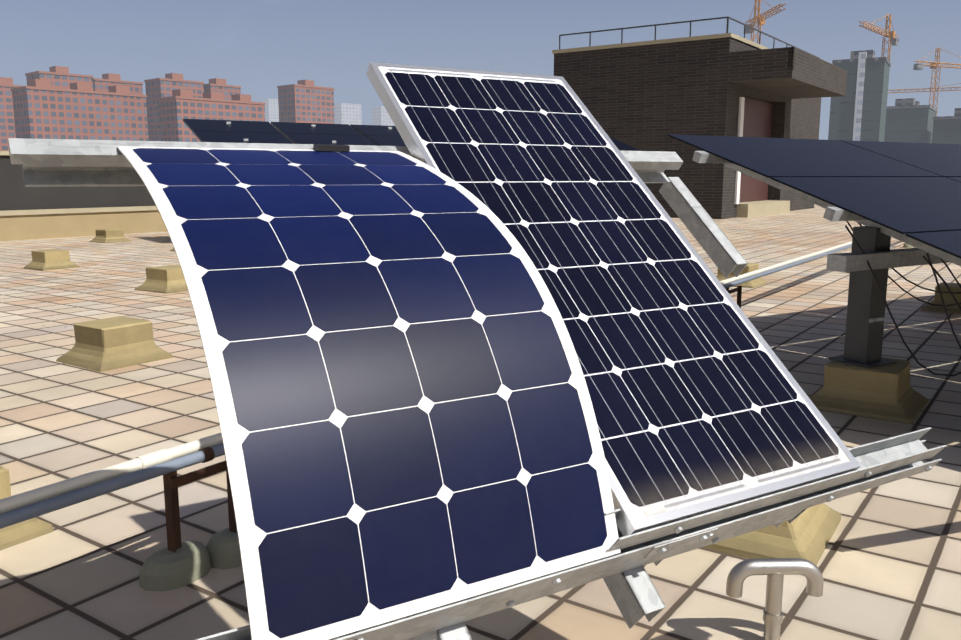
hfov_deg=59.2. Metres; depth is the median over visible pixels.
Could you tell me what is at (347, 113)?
pale tower
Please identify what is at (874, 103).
site tower
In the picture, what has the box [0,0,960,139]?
sky
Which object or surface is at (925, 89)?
tower crane
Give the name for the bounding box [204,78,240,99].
flats
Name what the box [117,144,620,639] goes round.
flexible solar panel
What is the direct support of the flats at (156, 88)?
on the city ground
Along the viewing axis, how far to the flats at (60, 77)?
395.77 m
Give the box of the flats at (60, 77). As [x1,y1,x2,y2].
[25,66,93,90]
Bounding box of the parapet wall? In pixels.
[0,151,166,240]
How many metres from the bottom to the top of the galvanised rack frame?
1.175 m
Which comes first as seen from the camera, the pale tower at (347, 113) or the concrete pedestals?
the concrete pedestals
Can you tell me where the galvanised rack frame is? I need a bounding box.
[8,138,945,639]
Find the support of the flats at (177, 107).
on the city ground
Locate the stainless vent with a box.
[726,558,823,639]
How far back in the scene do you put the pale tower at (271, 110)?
892.12 m
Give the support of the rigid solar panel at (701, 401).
on the galvanised rack frame
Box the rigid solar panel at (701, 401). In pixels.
[367,62,860,536]
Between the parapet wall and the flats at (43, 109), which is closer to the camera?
the parapet wall
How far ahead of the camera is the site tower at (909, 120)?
353.43 m
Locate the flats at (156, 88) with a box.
[144,73,203,140]
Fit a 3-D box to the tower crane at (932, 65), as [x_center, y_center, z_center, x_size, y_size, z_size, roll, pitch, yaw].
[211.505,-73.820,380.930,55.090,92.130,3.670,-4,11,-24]
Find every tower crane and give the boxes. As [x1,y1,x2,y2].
[745,0,785,43]
[859,14,898,60]
[888,83,960,92]
[913,48,960,116]
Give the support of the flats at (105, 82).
on the city ground
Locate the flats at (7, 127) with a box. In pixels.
[0,77,22,150]
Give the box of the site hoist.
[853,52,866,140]
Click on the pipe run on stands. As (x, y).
(176, 563)
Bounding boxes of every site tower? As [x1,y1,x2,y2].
[828,50,890,141]
[884,98,937,142]
[932,108,960,143]
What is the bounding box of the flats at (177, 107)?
[157,89,265,141]
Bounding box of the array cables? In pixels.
[845,221,960,376]
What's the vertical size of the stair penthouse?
5.109 m
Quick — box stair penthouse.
[552,16,846,218]
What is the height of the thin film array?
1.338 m
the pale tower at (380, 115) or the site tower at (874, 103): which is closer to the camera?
the site tower at (874, 103)
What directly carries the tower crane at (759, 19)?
on the city ground
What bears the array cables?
hanging from the thin film array
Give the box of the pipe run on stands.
[0,241,913,590]
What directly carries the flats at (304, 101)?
on the city ground
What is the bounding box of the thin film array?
[668,134,960,367]
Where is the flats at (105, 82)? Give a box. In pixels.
[93,73,142,94]
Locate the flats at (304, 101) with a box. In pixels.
[277,80,334,136]
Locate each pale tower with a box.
[261,99,278,130]
[334,103,361,124]
[372,106,394,125]
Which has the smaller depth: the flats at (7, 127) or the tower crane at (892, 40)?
the tower crane at (892, 40)
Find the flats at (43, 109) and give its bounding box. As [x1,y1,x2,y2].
[10,79,148,140]
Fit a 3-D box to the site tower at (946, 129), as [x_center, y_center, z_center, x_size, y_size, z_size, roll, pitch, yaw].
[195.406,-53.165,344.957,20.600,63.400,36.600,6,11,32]
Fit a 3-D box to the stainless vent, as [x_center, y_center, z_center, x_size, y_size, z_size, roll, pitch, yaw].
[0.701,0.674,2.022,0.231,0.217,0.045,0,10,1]
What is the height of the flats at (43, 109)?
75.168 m
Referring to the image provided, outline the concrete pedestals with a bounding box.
[0,229,960,564]
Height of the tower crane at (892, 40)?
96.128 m

